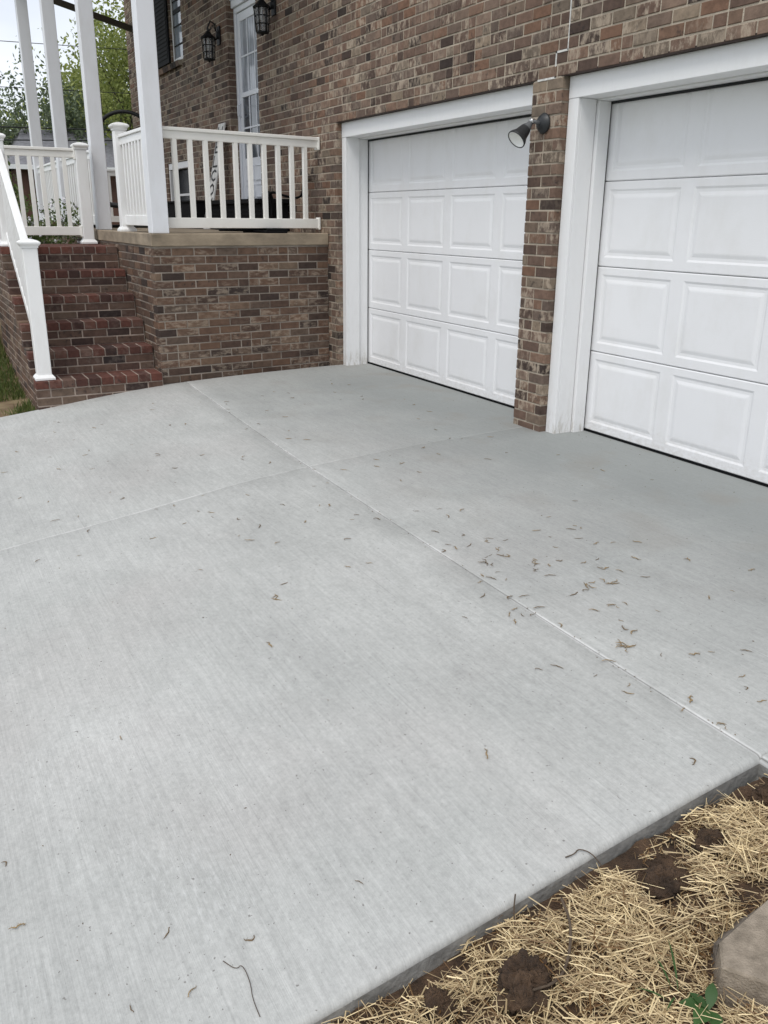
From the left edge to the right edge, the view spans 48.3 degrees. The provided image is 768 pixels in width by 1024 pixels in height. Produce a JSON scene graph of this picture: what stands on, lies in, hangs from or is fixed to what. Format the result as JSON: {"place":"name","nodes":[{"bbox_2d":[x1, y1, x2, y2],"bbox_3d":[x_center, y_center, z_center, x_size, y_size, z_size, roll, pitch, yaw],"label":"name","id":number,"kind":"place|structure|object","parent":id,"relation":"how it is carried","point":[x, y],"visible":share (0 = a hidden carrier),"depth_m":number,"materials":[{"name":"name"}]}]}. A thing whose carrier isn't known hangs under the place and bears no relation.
{"place":"outdoors","nodes":[
{"label":"outdoors","id":0,"kind":"place"},
{"bbox_2d":[0,322,34,416],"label":"lawn","id":1,"kind":"structure","parent":0,"point":[6,404],"depth_m":7.58,"materials":[{"name":"plant"}]},
{"bbox_2d":[0,0,128,144],"label":"sky","id":2,"kind":"structure","parent":0,"point":[8,23],"materials":[{"name":"white"}]},
{"bbox_2d":[93,109,147,227],"bbox_3d":[-3.196,-4.144,10.403,0.813,1.317,0.768,-10,21,-27],"label":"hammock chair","id":3,"kind":"object","parent":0,"point":[104,118],"visible":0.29,"depth_m":10.03,"materials":[{"name":"black metal"}]},
{"bbox_2d":[0,363,767,1023],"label":"driveway","id":4,"kind":"structure","parent":0,"point":[340,717],"depth_m":2.89,"materials":[{"name":"concrete"}]},
{"bbox_2d":[223,961,259,1016],"bbox_3d":[-0.296,1.016,1.843,0.028,0.007,0.176,-13,23,-33],"label":"twig","id":5,"kind":"object","parent":4,"relation":"on","point":[249,982],"visible":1,"depth_m":1.85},
{"bbox_2d":[24,366,743,960],"bbox_3d":[-0.395,-0.161,5.004,3.868,0.277,6.032,-10,21,-27],"label":"grit","id":6,"kind":"object","parent":4,"relation":"on","point":[416,588],"visible":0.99,"depth_m":4.11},
{"bbox_2d":[321,773,767,1023],"bbox_3d":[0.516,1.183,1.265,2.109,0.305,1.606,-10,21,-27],"label":"straw mulch","id":7,"kind":"object","parent":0,"point":[736,849],"visible":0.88,"depth_m":1.88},
{"bbox_2d":[417,986,460,1023],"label":"clay clod","id":8,"kind":"object","parent":7,"relation":"on","point":[441,999],"visible":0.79,"depth_m":1.78,"materials":[{"name":"brown soil"}]},
{"bbox_2d":[513,894,515,927],"bbox_3d":[0.299,0.915,1.958,0.006,0.069,0.043,1,19,1],"label":"twig","id":9,"kind":"object","parent":7,"relation":"on","point":[514,909],"visible":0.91,"depth_m":1.96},
{"bbox_2d":[492,948,555,1021],"bbox_3d":[0.300,1.013,1.817,0.135,0.140,0.148,6,20,15],"label":"clay clod","id":10,"kind":"object","parent":7,"relation":"on","point":[522,973],"visible":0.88,"depth_m":1.78,"materials":[{"name":"brown soil"}]},
{"bbox_2d":[532,897,571,991],"bbox_3d":[0.377,0.938,1.850,0.055,0.057,0.226,9,21,24],"label":"twig","id":11,"kind":"object","parent":7,"relation":"on","point":[553,982],"visible":0.98,"depth_m":1.83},
{"bbox_2d":[339,790,767,1023],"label":"soil crumbs","id":12,"kind":"object","parent":7,"relation":"on","point":[559,905],"visible":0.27,"depth_m":1.96,"materials":[{"name":"brown soil"}]},
{"bbox_2d":[565,849,602,866],"bbox_3d":[0.486,0.840,2.085,0.091,0.027,0.025,4,19,9],"label":"twig","id":13,"kind":"object","parent":7,"relation":"on","point":[586,851],"visible":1,"depth_m":2.08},
{"bbox_2d":[638,940,678,1008],"bbox_3d":[0.582,0.946,1.764,0.074,0.018,0.173,14,23,34],"label":"grass tuft","id":14,"kind":"object","parent":7,"relation":"on","point":[672,1000],"visible":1,"depth_m":1.75,"materials":[{"name":"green plant"}]},
{"bbox_2d":[641,864,685,903],"bbox_3d":[0.659,0.883,2.024,0.104,0.078,0.093,-10,21,-27],"label":"clay clod","id":15,"kind":"object","parent":7,"relation":"on","point":[659,876],"visible":0.87,"depth_m":2.00,"materials":[{"name":"brown soil"}]},
{"bbox_2d":[679,983,722,1023],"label":"weed","id":16,"kind":"object","parent":7,"relation":"on","point":[711,996],"visible":1,"depth_m":1.70,"materials":[{"name":"green plant"}]},
{"bbox_2d":[691,828,726,859],"bbox_3d":[0.811,0.826,2.130,0.083,0.080,0.087,10,21,26],"label":"clay clod","id":17,"kind":"object","parent":7,"relation":"on","point":[706,836],"visible":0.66,"depth_m":2.11,"materials":[{"name":"brown soil"}]},
{"bbox_2d":[711,900,767,1015],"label":"retaining block","id":18,"kind":"object","parent":7,"relation":"on","point":[740,959],"depth_m":1.75,"materials":[{"name":"beige concrete"}]},
{"bbox_2d":[751,783,767,806],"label":"clay clod","id":19,"kind":"object","parent":7,"relation":"on","point":[760,793],"visible":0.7,"depth_m":2.23,"materials":[{"name":"brown soil"}]},
{"bbox_2d":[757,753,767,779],"bbox_3d":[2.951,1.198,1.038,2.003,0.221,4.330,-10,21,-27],"label":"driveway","id":20,"kind":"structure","parent":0,"point":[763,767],"depth_m":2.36,"materials":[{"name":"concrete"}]},
{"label":"ground","id":21,"kind":"structure","parent":0,"visible":0},
{"bbox_2d":[0,103,25,144],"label":"broadleaf tree","id":22,"kind":"object","parent":21,"relation":"on","point":[6,120],"visible":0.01,"depth_m":31.72,"materials":[{"name":"green plant"}]},
{"bbox_2d":[8,156,37,211],"bbox_3d":[-11.671,-8.294,23.705,4.025,3.491,3.371,4,19,10],"label":"bush","id":23,"kind":"object","parent":21,"relation":"on","point":[15,187],"visible":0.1,"depth_m":24.29,"materials":[{"name":"green plant"}]},
{"bbox_2d":[19,197,80,243],"bbox_3d":[-4.087,-2.841,9.779,1.341,1.460,1.210,7,20,17],"label":"shrub","id":24,"kind":"object","parent":21,"relation":"on","point":[42,237],"visible":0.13,"depth_m":9.60,"materials":[{"name":"green plant"}]},
{"bbox_2d":[0,45,112,170],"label":"broadleaf tree","id":25,"kind":"object","parent":21,"relation":"on","point":[69,117],"visible":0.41,"depth_m":28.19,"materials":[{"name":"green plant"}]},
{"bbox_2d":[7,129,119,224],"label":"neighbour house","id":26,"kind":"structure","parent":21,"relation":"on","point":[109,152],"depth_m":27.39,"materials":[{"name":"grey"}]},
{"bbox_2d":[0,41,132,132],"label":"broadleaf tree","id":27,"kind":"object","parent":21,"relation":"on","point":[74,84],"visible":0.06,"depth_m":34.87,"materials":[{"name":"green plant"}]},
{"bbox_2d":[0,243,162,409],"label":"brick steps","id":28,"kind":"structure","parent":21,"relation":"on","point":[99,346],"depth_m":7.68,"materials":[{"name":"red brick"}]},
{"bbox_2d":[0,133,7,245],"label":"newel post","id":29,"kind":"object","parent":28,"relation":"on","point":[3,227],"visible":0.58,"depth_m":7.87,"materials":[{"name":"plastic"}]},
{"bbox_2d":[16,238,55,380],"bbox_3d":[-2.824,-1.637,6.958,0.162,1.114,0.162,-10,21,-27],"label":"newel post","id":30,"kind":"object","parent":28,"relation":"on","point":[33,287],"visible":1,"depth_m":6.91,"materials":[{"name":"plastic"}]},
{"bbox_2d":[0,149,29,322],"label":"stair railing","id":31,"kind":"object","parent":30,"relation":"attached to","point":[16,232],"visible":0.56,"depth_m":7.43,"materials":[{"name":"plastic"}]},
{"bbox_2d":[70,142,97,243],"bbox_3d":[-3.089,-3.277,8.822,0.157,0.978,0.157,-10,21,-27],"label":"newel post","id":32,"kind":"object","parent":28,"relation":"on","point":[83,190],"visible":1,"depth_m":8.78,"materials":[{"name":"plastic"}]},
{"bbox_2d":[4,145,82,235],"bbox_3d":[-3.476,-3.219,8.619,0.769,0.851,0.072,-10,21,-27],"label":"porch railing","id":33,"kind":"object","parent":32,"relation":"attached to","point":[40,153],"visible":0.91,"depth_m":8.62,"materials":[{"name":"beige plastic"}]},
{"bbox_2d":[32,0,132,144],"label":"broadleaf tree","id":34,"kind":"object","parent":21,"relation":"on","point":[117,79],"visible":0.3,"depth_m":27.62,"materials":[{"name":"green plant"}]},
{"bbox_2d":[40,225,328,384],"bbox_3d":[-2.962,-2.743,10.832,1.712,1.604,7.391,-10,21,-27],"label":"brick porch","id":35,"kind":"object","parent":21,"relation":"on","point":[211,303],"visible":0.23,"depth_m":7.75,"materials":[{"name":"brick"}]},
{"bbox_2d":[14,0,51,225],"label":"porch post","id":36,"kind":"object","parent":35,"relation":"on","point":[25,46],"visible":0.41,"depth_m":11.88,"materials":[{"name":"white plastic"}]},
{"bbox_2d":[54,0,132,32],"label":"roof brace","id":37,"kind":"object","parent":36,"relation":"attached to","point":[99,17],"depth_m":12.03,"materials":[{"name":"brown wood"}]},
{"bbox_2d":[107,169,119,221],"bbox_3d":[-4.211,-4.715,12.774,1.520,0.740,0.062,-10,21,-27],"label":"porch railing","id":38,"kind":"object","parent":36,"relation":"attached to","point":[110,172],"visible":0.03,"depth_m":12.80,"materials":[{"name":"plastic"}]},
{"bbox_2d":[39,0,75,226],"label":"porch post","id":39,"kind":"object","parent":35,"relation":"on","point":[51,50],"visible":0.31,"depth_m":10.27,"materials":[{"name":"white plastic"}]},
{"bbox_2d":[37,161,61,220],"bbox_3d":[-4.474,-4.299,11.549,0.062,0.740,1.870,-10,21,-27],"label":"porch railing","id":40,"kind":"object","parent":39,"relation":"attached to","point":[48,181],"visible":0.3,"depth_m":11.57,"materials":[{"name":"plastic"}]},
{"bbox_2d":[74,0,111,229],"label":"porch post","id":41,"kind":"object","parent":35,"relation":"on","point":[91,91],"visible":1,"depth_m":8.69,"materials":[{"name":"white plastic"}]},
{"bbox_2d":[60,150,94,223],"bbox_3d":[-3.489,-3.707,9.840,0.062,0.740,1.950,-10,21,-27],"label":"porch railing","id":42,"kind":"object","parent":41,"relation":"attached to","point":[71,174],"visible":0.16,"depth_m":10.06,"materials":[{"name":"plastic"}]},
{"bbox_2d":[108,122,136,230],"bbox_3d":[-2.439,-3.123,8.003,0.157,0.950,0.157,-10,21,-27],"label":"newel post","id":43,"kind":"object","parent":35,"relation":"on","point":[116,128],"visible":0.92,"depth_m":7.95,"materials":[{"name":"plastic"}]},
{"bbox_2d":[131,0,168,232],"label":"porch post","id":44,"kind":"object","parent":35,"relation":"on","point":[144,35],"visible":0.93,"depth_m":6.91,"materials":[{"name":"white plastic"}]},
{"bbox_2d":[117,127,147,225],"bbox_3d":[-2.176,-2.944,7.569,0.062,0.783,0.969,-10,21,-28],"label":"porch railing","id":45,"kind":"object","parent":44,"relation":"attached to","point":[130,141],"visible":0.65,"depth_m":7.61,"materials":[{"name":"plastic"}]},
{"bbox_2d":[162,126,320,229],"bbox_3d":[-1.231,-2.935,7.607,1.549,0.811,0.072,-13,23,-35],"label":"porch railing","id":46,"kind":"object","parent":44,"relation":"attached to","point":[220,137],"visible":0.89,"depth_m":7.56,"materials":[{"name":"beige plastic"}]},
{"bbox_2d":[167,200,211,228],"bbox_3d":[-2.511,-3.845,11.073,0.300,0.329,1.430,-10,21,-27],"label":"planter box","id":47,"kind":"object","parent":35,"relation":"on","point":[186,209],"visible":0.29,"depth_m":10.70,"materials":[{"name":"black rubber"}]},
{"bbox_2d":[203,123,225,228],"bbox_3d":[-2.003,-3.955,10.114,0.272,1.173,0.225,-10,21,-27],"label":"welcome sign","id":48,"kind":"object","parent":35,"relation":"on","point":[214,175],"visible":0.57,"depth_m":10.07,"materials":[{"name":"white"}]},
{"bbox_2d":[211,198,289,231],"bbox_3d":[-1.503,-3.232,9.330,0.345,0.314,1.660,-10,21,-27],"label":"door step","id":49,"kind":"object","parent":35,"relation":"on","point":[230,208],"depth_m":8.92,"materials":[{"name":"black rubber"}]},
{"bbox_2d":[218,191,302,232],"bbox_3d":[-1.167,-2.886,8.137,0.852,0.437,0.294,-10,21,-27],"label":"garden hose","id":50,"kind":"object","parent":35,"relation":"on","point":[272,206],"visible":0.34,"depth_m":8.09,"materials":[{"name":"black rubber"}]},
{"bbox_2d":[252,228,287,232],"bbox_3d":[-1.088,-2.627,7.995,0.200,0.039,0.500,-10,21,-27],"label":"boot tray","id":51,"kind":"object","parent":35,"relation":"on","point":[266,230],"visible":0.82,"depth_m":7.81,"materials":[{"name":"black plastic"}]},
{"bbox_2d":[123,0,767,486],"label":"brick house","id":52,"kind":"structure","parent":21,"relation":"on","point":[593,258],"depth_m":5.58,"materials":[{"name":"brown"}]},
{"bbox_2d":[153,0,182,75],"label":"window","id":53,"kind":"structure","parent":52,"relation":"in","point":[160,6],"depth_m":11.33,"materials":[{"name":"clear glass"}]},
{"bbox_2d":[169,161,189,200],"bbox_3d":[-2.763,-4.458,11.951,0.118,0.780,1.150,-10,21,-27],"label":"window","id":54,"kind":"structure","parent":52,"relation":"in","point":[182,166],"depth_m":12.17,"materials":[{"name":"white"}]},
{"bbox_2d":[200,20,220,62],"bbox_3d":[-1.972,-5.335,9.716,0.224,0.430,0.186,-10,21,-27],"label":"wall lantern","id":55,"kind":"object","parent":52,"relation":"attached to","point":[207,35],"depth_m":9.70,"materials":[{"name":"black metal"}]},
{"bbox_2d":[229,0,261,198],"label":"front door","id":56,"kind":"structure","parent":52,"relation":"in","point":[245,37],"depth_m":9.53,"materials":[{"name":"white glass"}]},
{"bbox_2d":[253,0,275,35],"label":"wall lantern","id":57,"kind":"object","parent":52,"relation":"attached to","point":[261,5],"depth_m":8.31,"materials":[{"name":"black metal"}]},
{"bbox_2d":[368,114,531,408],"bbox_3d":[0.528,-2.078,6.922,0.060,2.148,2.735,-10,21,-27],"label":"garage door","id":58,"kind":"structure","parent":52,"relation":"in","point":[447,208],"depth_m":6.88,"materials":[{"name":"paint"}]},
{"bbox_2d":[508,113,549,147],"bbox_3d":[0.873,-2.320,5.205,0.238,0.204,0.122,-7,20,-21],"label":"flood light","id":59,"kind":"object","parent":52,"relation":"attached to","point":[518,136],"visible":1,"depth_m":5.20,"materials":[{"name":"black paint"}]},
{"bbox_2d":[584,77,767,486],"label":"garage door","id":60,"kind":"structure","parent":52,"relation":"in","point":[678,367],"depth_m":4.83,"materials":[{"name":"paint"}]},
{"bbox_3d":[-15.206,-7.233,15.772,1.600,6.500,0.280,-10,21,-27],"label":"utility pole","id":61,"kind":"object","parent":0,"visible":0},
{"bbox_2d":[4,139,112,140],"bbox_3d":[-5.103,-9.323,20.870,23.001,1.175,0.027,-10,21,-27],"label":"utility wire","id":62,"kind":"object","parent":61,"relation":"attached to","point":[43,140],"visible":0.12,"depth_m":19.45,"materials":[{"name":"black metal"}]},
{"bbox_2d":[0,40,126,49],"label":"utility wire","id":63,"kind":"object","parent":61,"relation":"attached to","point":[67,45],"visible":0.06,"depth_m":19.30,"materials":[{"name":"black metal"}]},
{"bbox_2d":[0,126,129,130],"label":"utility wire","id":64,"kind":"object","parent":61,"relation":"attached to","point":[52,128],"visible":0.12,"depth_m":19.59,"materials":[{"name":"black metal"}]},
{"bbox_2d":[0,86,130,93],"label":"utility wire","id":65,"kind":"object","parent":61,"relation":"attached to","point":[68,90],"visible":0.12,"depth_m":19.56,"materials":[{"name":"black metal"}]}
]}

